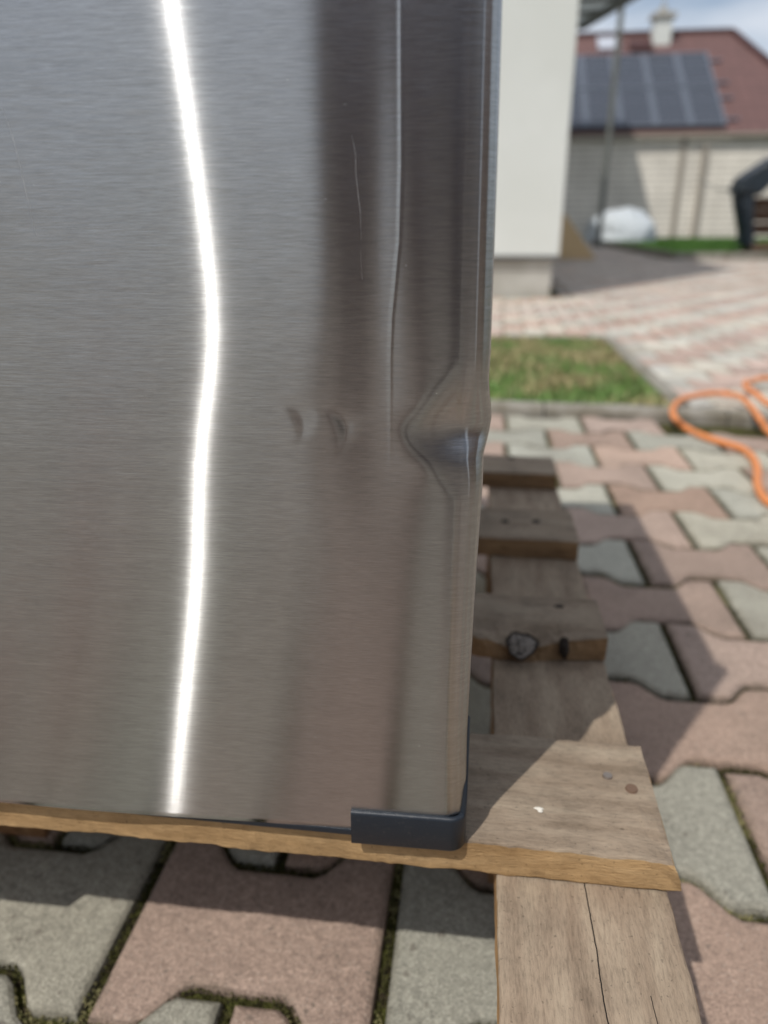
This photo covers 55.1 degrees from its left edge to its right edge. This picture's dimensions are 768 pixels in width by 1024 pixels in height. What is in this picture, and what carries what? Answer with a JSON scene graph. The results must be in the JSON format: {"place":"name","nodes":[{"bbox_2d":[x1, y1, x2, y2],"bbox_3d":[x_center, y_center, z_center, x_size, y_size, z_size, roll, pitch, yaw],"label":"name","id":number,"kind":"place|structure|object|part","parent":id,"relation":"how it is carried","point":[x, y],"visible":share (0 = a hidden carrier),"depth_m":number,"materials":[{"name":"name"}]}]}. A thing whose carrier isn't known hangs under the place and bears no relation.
{"place":"outdoors","nodes":[
{"label":"outdoors","id":0,"kind":"place"},
{"bbox_2d":[0,282,767,1023],"bbox_3d":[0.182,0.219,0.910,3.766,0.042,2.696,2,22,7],"label":"paving","id":1,"kind":"structure","parent":0,"point":[214,922],"depth_m":0.64,"materials":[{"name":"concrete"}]},
{"bbox_2d":[0,455,703,1023],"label":"pallet","id":2,"kind":"object","parent":1,"relation":"on","point":[564,847],"visible":0.43,"depth_m":0.44,"materials":[{"name":"brown wood"}]},
{"bbox_2d":[0,0,501,850],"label":"refrigerator","id":3,"kind":"object","parent":2,"relation":"on","point":[246,274],"visible":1,"depth_m":0.33,"materials":[{"name":"grey metal"}]},
{"bbox_3d":[-0.253,-0.154,0.331,0.607,0.698,0.047,2,22,7],"label":"door","id":4,"kind":"part","parent":3,"relation":"part of","materials":[{"name":"silver metal"}]},
{"bbox_2d":[0,431,767,1023],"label":"joint moss","id":5,"kind":"object","parent":1,"relation":"on","point":[226,849],"visible":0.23,"depth_m":0.64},
{"bbox_2d":[493,297,579,301],"bbox_3d":[0.548,-1.545,5.341,1.700,0.001,0.320,2,22,7],"label":"sand strip","id":6,"kind":"object","parent":1,"relation":"on","point":[530,298],"visible":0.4,"depth_m":5.36,"materials":[{"name":"beige sand"}]},
{"bbox_2d":[492,335,692,406],"bbox_3d":[-0.210,-0.596,2.963,2.435,0.042,1.470,2,22,7],"label":"lawn edging","id":7,"kind":"object","parent":1,"relation":"on","point":[668,391],"visible":0.29,"depth_m":2.75,"materials":[{"name":"concrete"}]},
{"bbox_2d":[491,400,767,427],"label":"kerb","id":8,"kind":"structure","parent":1,"relation":"on","point":[686,415],"depth_m":2.10,"materials":[{"name":"concrete"}]},
{"bbox_2d":[622,342,716,407],"bbox_3d":[1.083,-0.551,2.827,0.164,0.001,1.510,2,22,7],"label":"paving edge strip","id":9,"kind":"object","parent":1,"relation":"on","point":[697,402],"visible":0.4,"depth_m":2.60,"materials":[{"name":"concrete"}]},
{"bbox_2d":[669,375,767,506],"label":"hose","id":10,"kind":"object","parent":1,"relation":"on","point":[759,490],"visible":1,"depth_m":1.95,"materials":[{"name":"orange rubber"}]},
{"bbox_2d":[489,332,670,412],"bbox_3d":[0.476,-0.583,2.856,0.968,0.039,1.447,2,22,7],"label":"grass","id":11,"kind":"structure","parent":0,"point":[568,360],"depth_m":2.65,"materials":[{"name":"green plant"}]},
{"bbox_2d":[491,243,767,409],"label":"courtyard paving","id":12,"kind":"structure","parent":0,"point":[700,325],"depth_m":4.48,"materials":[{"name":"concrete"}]},
{"bbox_2d":[493,0,634,297],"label":"house","id":13,"kind":"structure","parent":12,"relation":"on","point":[538,45],"depth_m":5.05,"materials":[{"name":"white plaster"},{"name":"concrete"}]},
{"bbox_2d":[552,213,594,258],"bbox_3d":[2.767,-4.057,10.783,0.644,0.661,0.350,2,22,7],"label":"board wedge","id":14,"kind":"object","parent":12,"relation":"on","point":[573,245],"visible":0.5,"depth_m":10.67,"materials":[{"name":"brown wood"}]},
{"bbox_2d":[592,7,624,246],"bbox_3d":[4.526,-9.034,14.241,0.240,7.430,0.240,2,22,7],"label":"metal post","id":15,"kind":"object","parent":12,"relation":"on","point":[610,120],"visible":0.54,"depth_m":14.72,"materials":[{"name":"grey metal"}]},
{"bbox_2d":[577,0,767,54],"label":"sky","id":16,"kind":"structure","parent":0,"point":[749,17],"materials":[{"name":"white"}]},
{"bbox_2d":[583,236,767,251],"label":"lawn grass","id":17,"kind":"structure","parent":0,"point":[700,244],"depth_m":15.03,"materials":[{"name":"green plant"}]},
{"label":"lawn","id":18,"kind":"structure","parent":0,"visible":0},
{"bbox_2d":[582,207,656,242],"bbox_3d":[5.891,-7.149,18.377,1.838,0.859,1.600,2,22,7],"label":"plastic bag","id":19,"kind":"object","parent":18,"relation":"on","point":[628,223],"visible":0.91,"depth_m":17.82,"materials":[{"name":"grey plastic"}]},
{"bbox_2d":[581,237,767,259],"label":"lawn border","id":20,"kind":"object","parent":18,"relation":"on","point":[664,254],"visible":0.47,"depth_m":10.41,"materials":[{"name":"concrete"}]},
{"bbox_2d":[728,157,767,251],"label":"garden bench","id":21,"kind":"object","parent":18,"relation":"on","point":[748,186],"visible":1,"depth_m":10.70,"materials":[{"name":"brown metal"}]},
{"bbox_2d":[696,176,729,189],"bbox_3d":[6.677,-6.741,14.964,0.024,0.667,9.958,6,22,16],"label":"wire","id":22,"kind":"object","parent":21,"relation":"attached to","point":[712,186],"visible":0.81,"depth_m":14.86,"materials":[{"name":"grey metal"}]},
{"label":"ground","id":23,"kind":"structure","parent":0,"visible":0},
{"bbox_2d":[563,0,767,238],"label":"neighbour house","id":24,"kind":"structure","parent":23,"relation":"on","point":[691,105],"depth_m":21.27,"materials":[{"name":"beige paint"}]}
]}

